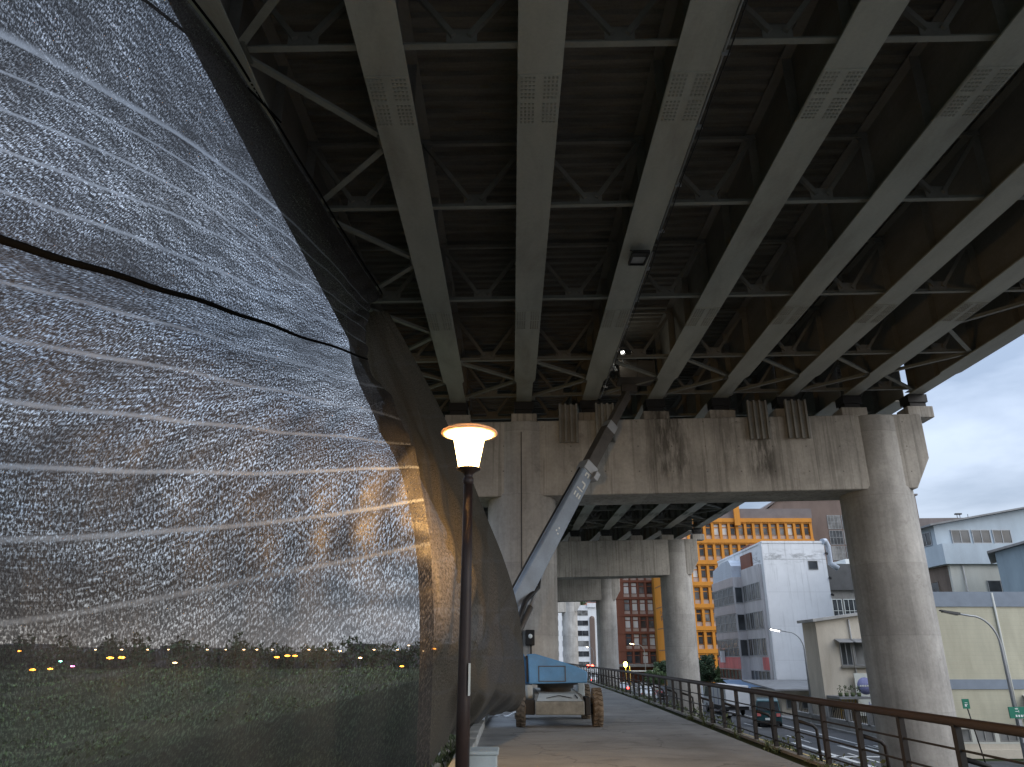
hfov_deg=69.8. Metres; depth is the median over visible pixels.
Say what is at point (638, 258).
floodlight
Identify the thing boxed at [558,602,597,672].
apartment block
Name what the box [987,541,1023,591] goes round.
warehouse
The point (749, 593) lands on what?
window
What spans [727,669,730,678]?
window
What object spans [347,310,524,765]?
shade net
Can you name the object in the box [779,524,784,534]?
window
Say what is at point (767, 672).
window
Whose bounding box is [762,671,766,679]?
window
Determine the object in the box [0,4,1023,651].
sky
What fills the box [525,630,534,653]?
meter box
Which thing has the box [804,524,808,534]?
window
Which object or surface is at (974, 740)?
window frame
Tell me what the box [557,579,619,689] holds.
viaduct pier
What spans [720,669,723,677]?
window
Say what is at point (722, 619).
window
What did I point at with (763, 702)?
parked van
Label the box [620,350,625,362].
work light
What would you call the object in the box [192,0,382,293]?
rope
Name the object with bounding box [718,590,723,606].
window
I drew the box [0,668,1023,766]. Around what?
ground
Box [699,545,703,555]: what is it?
window
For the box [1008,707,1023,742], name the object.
road sign
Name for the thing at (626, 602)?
window
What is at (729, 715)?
scooter
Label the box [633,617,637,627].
window
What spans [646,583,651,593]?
window
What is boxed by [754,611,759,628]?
window
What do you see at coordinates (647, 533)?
viaduct span
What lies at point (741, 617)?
window
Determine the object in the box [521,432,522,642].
cable
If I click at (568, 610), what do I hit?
viaduct pier
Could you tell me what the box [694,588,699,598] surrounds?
window
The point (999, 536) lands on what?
window
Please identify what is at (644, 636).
window
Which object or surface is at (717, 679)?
tree
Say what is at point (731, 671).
window
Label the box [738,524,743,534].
window
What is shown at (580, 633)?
window
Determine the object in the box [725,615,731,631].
window
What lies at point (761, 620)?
window
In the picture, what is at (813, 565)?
window
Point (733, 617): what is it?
window
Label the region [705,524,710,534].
window
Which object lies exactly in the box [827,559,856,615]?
workshop
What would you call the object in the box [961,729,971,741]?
window
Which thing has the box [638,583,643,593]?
window
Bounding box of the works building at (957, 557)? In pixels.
[920,507,1023,591]
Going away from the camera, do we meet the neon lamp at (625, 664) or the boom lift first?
the boom lift
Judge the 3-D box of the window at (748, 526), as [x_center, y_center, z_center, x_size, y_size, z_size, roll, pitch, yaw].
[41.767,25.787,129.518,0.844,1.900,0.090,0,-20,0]
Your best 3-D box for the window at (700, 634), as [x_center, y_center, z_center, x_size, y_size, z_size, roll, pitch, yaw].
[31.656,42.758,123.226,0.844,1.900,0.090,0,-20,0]
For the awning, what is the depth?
74.63 m
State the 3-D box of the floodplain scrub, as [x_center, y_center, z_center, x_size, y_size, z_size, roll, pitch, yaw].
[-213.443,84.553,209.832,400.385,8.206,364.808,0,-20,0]
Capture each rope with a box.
[0,234,367,359]
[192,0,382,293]
[247,87,281,122]
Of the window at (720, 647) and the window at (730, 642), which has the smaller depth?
the window at (730, 642)
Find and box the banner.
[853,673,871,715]
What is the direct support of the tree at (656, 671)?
on the ground at (779, 754)
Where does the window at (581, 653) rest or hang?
in the apartment block at (587, 626)
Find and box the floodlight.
[628,250,649,265]
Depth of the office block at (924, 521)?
130.28 m
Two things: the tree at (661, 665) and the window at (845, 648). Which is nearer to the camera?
the window at (845, 648)
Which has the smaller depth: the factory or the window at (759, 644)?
the factory
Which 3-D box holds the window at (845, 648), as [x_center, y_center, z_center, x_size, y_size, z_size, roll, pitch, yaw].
[23.900,19.329,52.500,0.800,1.550,0.070,0,-20,0]
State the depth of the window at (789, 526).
129.54 m
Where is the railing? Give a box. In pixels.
[568,663,1023,766]
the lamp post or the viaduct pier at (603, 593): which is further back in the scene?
the viaduct pier at (603, 593)
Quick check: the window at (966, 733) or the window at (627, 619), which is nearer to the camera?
the window at (966, 733)
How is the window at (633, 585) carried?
in the office block at (635, 612)
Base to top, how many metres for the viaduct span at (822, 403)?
3.757 m
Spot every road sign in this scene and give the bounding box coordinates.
[961,699,985,762]
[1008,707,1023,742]
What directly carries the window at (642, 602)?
in the office block at (635, 612)
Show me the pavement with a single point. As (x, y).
(788, 717)
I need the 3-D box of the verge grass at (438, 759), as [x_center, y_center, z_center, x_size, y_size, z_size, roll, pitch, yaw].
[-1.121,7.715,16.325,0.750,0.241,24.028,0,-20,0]
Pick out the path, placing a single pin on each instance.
(631, 732)
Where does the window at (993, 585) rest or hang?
in the works building at (957, 557)
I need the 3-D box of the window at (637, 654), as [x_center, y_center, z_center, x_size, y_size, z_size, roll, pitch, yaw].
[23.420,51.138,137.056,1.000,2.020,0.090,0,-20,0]
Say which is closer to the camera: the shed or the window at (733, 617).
the shed
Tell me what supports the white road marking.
on the road at (765, 730)
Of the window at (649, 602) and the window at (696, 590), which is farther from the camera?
the window at (649, 602)
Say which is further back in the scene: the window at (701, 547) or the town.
the town
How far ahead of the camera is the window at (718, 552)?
128.26 m
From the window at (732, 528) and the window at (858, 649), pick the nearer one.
the window at (858, 649)
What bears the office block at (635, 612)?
on the ground at (779, 754)
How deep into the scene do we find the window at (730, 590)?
79.92 m
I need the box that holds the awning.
[723,680,759,687]
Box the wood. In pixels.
[4,633,419,668]
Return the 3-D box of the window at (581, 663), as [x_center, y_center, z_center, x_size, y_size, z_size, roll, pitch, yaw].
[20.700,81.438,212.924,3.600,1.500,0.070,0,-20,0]
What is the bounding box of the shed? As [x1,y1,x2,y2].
[742,680,808,714]
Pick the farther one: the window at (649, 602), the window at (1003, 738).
the window at (649, 602)
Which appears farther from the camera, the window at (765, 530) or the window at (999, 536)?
the window at (765, 530)
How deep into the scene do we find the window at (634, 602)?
140.30 m
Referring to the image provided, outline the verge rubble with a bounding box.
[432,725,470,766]
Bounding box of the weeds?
[587,679,886,766]
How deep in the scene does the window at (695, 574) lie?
126.91 m
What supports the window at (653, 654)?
in the office block at (635, 612)
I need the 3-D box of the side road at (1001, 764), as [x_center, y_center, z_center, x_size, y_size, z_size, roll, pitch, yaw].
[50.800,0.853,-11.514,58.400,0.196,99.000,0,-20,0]
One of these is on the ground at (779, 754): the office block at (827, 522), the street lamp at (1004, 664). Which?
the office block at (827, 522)
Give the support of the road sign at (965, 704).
on the side road at (1001, 764)
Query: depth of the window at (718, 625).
84.95 m
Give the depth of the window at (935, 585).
60.43 m
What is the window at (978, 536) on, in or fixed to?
in the works building at (957, 557)
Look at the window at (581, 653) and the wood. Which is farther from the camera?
the wood
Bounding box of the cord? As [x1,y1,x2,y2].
[488,711,515,717]
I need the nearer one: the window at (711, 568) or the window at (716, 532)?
the window at (711, 568)
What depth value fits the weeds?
17.03 m
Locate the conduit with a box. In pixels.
[601,0,747,396]
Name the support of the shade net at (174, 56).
hanging from the viaduct span at (494, 180)
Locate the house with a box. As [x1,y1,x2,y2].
[797,613,870,723]
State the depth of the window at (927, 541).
61.26 m
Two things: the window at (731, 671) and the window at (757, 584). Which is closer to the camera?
the window at (757, 584)
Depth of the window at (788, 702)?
61.00 m
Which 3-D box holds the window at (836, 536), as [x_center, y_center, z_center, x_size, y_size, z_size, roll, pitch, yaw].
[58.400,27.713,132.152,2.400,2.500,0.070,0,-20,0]
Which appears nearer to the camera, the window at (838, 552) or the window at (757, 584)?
the window at (757, 584)
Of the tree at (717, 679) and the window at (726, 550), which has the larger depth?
the window at (726, 550)
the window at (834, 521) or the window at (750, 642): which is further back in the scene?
the window at (834, 521)
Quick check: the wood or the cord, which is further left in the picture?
the wood
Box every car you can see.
[620,682,628,692]
[635,686,656,698]
[655,685,667,698]
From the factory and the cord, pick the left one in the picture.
the cord
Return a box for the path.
[477,682,804,766]
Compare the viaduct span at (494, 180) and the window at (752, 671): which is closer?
the viaduct span at (494, 180)
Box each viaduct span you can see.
[188,0,1023,402]
[417,356,903,530]
[486,508,692,541]
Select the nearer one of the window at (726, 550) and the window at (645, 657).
the window at (726, 550)
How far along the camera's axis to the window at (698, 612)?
124.48 m
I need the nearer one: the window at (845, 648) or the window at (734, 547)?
the window at (845, 648)
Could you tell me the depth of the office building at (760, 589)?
73.55 m
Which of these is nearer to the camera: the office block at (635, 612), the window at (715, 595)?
the window at (715, 595)
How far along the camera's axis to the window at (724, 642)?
82.16 m
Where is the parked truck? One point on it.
(743, 697)
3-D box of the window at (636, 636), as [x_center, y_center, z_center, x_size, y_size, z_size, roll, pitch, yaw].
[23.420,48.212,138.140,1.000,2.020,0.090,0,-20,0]
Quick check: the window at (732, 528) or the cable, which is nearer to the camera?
the cable
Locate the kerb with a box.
[448,715,488,766]
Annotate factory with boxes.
[933,592,1023,758]
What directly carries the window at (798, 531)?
in the office tower
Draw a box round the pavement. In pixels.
[591,673,876,737]
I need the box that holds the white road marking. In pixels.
[589,675,879,766]
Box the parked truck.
[704,683,749,714]
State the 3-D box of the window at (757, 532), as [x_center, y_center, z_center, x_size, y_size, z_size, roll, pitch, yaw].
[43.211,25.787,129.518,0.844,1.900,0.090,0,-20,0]
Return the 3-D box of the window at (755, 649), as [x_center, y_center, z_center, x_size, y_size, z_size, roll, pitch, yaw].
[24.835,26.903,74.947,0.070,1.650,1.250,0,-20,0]
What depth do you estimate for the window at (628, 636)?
138.13 m
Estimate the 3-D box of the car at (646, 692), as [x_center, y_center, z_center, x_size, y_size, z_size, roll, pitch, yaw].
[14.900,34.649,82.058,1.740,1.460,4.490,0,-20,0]
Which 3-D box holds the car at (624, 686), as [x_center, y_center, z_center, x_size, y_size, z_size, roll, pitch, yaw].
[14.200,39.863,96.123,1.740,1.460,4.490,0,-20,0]
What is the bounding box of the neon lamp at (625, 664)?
[624,662,652,681]
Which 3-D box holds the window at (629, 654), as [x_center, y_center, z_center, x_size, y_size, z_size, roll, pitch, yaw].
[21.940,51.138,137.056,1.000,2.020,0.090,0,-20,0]
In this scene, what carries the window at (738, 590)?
in the office building at (760, 589)
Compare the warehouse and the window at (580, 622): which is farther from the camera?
the window at (580, 622)
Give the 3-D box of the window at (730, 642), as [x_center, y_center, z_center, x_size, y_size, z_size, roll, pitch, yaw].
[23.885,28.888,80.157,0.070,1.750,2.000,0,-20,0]
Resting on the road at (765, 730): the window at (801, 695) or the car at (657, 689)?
the car at (657, 689)
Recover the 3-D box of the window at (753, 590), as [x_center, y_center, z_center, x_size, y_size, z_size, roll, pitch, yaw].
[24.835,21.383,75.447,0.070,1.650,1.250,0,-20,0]
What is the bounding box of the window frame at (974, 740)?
[961,728,1019,743]
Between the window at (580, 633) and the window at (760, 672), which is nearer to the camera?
the window at (760, 672)
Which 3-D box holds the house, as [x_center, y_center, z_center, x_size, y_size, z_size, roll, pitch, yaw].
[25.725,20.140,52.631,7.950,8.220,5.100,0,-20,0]
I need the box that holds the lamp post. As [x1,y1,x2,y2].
[441,423,497,766]
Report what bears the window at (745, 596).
in the office building at (760, 589)
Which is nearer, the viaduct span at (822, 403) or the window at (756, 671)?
the viaduct span at (822, 403)
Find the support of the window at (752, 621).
in the office building at (760, 589)
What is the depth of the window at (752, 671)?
75.54 m
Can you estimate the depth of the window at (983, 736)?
36.24 m
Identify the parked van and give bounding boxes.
[756,697,781,725]
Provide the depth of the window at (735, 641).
78.15 m
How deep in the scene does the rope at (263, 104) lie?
12.32 m
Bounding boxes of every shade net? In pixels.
[0,0,433,766]
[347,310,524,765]
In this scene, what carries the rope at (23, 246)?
attached to the shade net at (174, 56)
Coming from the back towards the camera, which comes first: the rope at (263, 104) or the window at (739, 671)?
the window at (739, 671)
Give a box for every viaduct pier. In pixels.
[385,394,957,766]
[557,528,704,715]
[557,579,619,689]
[558,602,579,665]
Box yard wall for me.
[796,701,876,736]
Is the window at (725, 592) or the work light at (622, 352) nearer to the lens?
the work light at (622, 352)
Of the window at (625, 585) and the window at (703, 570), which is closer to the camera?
the window at (703, 570)
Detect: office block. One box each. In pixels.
[616,578,656,682]
[760,494,918,563]
[919,513,967,526]
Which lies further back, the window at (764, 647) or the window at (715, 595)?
the window at (715, 595)
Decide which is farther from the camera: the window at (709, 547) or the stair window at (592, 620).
the stair window at (592, 620)
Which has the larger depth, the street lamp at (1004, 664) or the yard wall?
the yard wall
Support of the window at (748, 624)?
in the office building at (760, 589)
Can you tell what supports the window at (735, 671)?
in the office building at (760, 589)
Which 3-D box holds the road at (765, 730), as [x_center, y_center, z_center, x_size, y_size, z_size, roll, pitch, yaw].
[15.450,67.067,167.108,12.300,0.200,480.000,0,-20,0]
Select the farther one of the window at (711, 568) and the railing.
the window at (711, 568)
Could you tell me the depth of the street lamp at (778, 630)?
58.07 m
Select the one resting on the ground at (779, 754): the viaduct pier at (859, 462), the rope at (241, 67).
the viaduct pier at (859, 462)
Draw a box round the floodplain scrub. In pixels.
[0,664,407,766]
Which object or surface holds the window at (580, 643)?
in the apartment block at (587, 626)
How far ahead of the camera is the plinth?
8.18 m
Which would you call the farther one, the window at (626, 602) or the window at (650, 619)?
the window at (626, 602)
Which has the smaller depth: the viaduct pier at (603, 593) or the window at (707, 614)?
the viaduct pier at (603, 593)
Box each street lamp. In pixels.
[769,628,810,696]
[939,610,1023,758]
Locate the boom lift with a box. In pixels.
[512,347,655,726]
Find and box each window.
[577,610,587,615]
[578,620,587,625]
[578,631,588,635]
[578,641,588,645]
[578,651,588,656]
[579,662,589,666]
[589,616,595,665]
[623,583,628,593]
[624,600,629,610]
[625,617,630,627]
[626,634,631,645]
[627,652,632,662]
[631,583,636,593]
[632,600,637,610]
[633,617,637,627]
[634,634,639,645]
[635,652,639,662]
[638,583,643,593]
[639,600,644,610]
[640,617,645,627]
[641,634,646,645]
[642,652,647,662]
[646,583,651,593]
[647,600,652,610]
[648,617,653,627]
[649,634,654,645]
[650,652,655,662]
[693,566,697,577]
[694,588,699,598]
[696,610,701,621]
[698,632,703,643]
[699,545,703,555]
[701,566,705,577]
[703,588,707,598]
[704,610,709,621]
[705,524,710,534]
[706,632,711,643]
[707,545,712,555]
[709,566,713,577]
[713,524,718,534]
[713,591,718,607]
[715,545,720,555]
[715,617,720,632]
[717,640,722,656]
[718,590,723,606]
[720,616,725,632]
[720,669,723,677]
[722,524,726,534]
[722,589,728,605]
[722,640,728,656]
[724,545,728,555]
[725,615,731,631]
[727,587,734,604]
[727,639,733,656]
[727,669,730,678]
[730,524,734,534]
[730,614,736,631]
[730,669,734,678]
[732,545,736,553]
[733,639,739,656]
[734,587,742,602]
[734,670,737,678]
[737,614,745,630]
[737,670,741,679]
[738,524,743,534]
[740,640,748,655]
[742,585,747,601]
[745,613,750,629]
[746,524,751,534]
[747,584,751,600]
[748,639,753,655]
[750,612,754,629]
[751,583,756,599]
[751,670,754,679]
[752,638,757,655]
[754,524,759,534]
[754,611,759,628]
[755,582,760,598]
[755,670,758,679]
[757,638,762,655]
[758,611,764,628]
[758,671,762,679]
[761,638,767,655]
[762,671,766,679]
[763,524,767,534]
[766,671,770,679]
[771,524,775,534]
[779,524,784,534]
[786,700,798,708]
[787,524,792,534]
[795,524,800,534]
[801,695,808,708]
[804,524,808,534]
[808,561,817,569]
[827,515,841,528]
[829,530,843,544]
[831,546,846,559]
[832,599,843,615]
[839,643,853,664]
[843,599,856,613]
[853,643,864,664]
[922,532,932,546]
[931,581,940,591]
[950,530,970,542]
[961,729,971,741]
[971,530,991,542]
[975,730,995,741]
[987,580,1002,591]
[991,530,1012,542]
[999,734,1018,741]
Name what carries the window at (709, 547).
in the office tower
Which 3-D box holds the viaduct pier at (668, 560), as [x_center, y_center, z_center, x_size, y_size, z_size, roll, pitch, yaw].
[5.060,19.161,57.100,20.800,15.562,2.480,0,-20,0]
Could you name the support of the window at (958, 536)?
in the works building at (957, 557)
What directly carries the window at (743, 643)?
in the office building at (760, 589)
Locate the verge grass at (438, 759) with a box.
[425,723,473,766]
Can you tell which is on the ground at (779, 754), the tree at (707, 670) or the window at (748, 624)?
the tree at (707, 670)
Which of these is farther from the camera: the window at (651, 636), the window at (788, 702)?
the window at (651, 636)
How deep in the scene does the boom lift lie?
21.25 m
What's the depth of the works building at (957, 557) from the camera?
60.01 m
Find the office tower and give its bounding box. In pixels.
[651,506,814,685]
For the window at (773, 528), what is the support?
in the office tower
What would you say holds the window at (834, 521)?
in the office block at (827, 522)
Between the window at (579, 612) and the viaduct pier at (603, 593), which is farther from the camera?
the window at (579, 612)
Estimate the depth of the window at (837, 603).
77.09 m
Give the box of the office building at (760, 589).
[712,539,839,702]
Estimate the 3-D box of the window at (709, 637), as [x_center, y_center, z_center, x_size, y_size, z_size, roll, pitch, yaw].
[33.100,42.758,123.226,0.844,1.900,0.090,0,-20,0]
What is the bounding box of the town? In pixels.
[7,643,419,667]
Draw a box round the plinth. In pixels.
[469,747,498,766]
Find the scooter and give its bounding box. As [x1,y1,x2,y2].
[721,709,731,721]
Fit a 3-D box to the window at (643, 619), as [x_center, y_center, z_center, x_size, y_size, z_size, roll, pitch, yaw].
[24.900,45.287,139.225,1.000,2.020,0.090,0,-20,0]
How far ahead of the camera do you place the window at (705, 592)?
125.77 m
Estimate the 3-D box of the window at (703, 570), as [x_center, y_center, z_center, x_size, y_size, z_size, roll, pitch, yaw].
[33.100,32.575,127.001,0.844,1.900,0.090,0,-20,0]
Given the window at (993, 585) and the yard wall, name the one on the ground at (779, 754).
the yard wall
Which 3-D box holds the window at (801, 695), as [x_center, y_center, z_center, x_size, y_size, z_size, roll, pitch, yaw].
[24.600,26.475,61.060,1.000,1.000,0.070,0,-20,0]
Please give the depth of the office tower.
128.89 m
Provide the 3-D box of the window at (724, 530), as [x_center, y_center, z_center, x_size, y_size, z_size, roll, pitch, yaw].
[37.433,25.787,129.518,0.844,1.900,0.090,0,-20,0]
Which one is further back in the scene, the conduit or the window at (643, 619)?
the window at (643, 619)
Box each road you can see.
[587,673,979,766]
[982,761,1023,766]
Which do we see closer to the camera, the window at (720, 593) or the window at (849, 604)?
the window at (849, 604)
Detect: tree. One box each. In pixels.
[644,667,666,685]
[653,660,666,673]
[699,654,716,682]
[714,665,728,683]
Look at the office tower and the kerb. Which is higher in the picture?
the office tower
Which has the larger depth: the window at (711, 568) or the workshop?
the window at (711, 568)

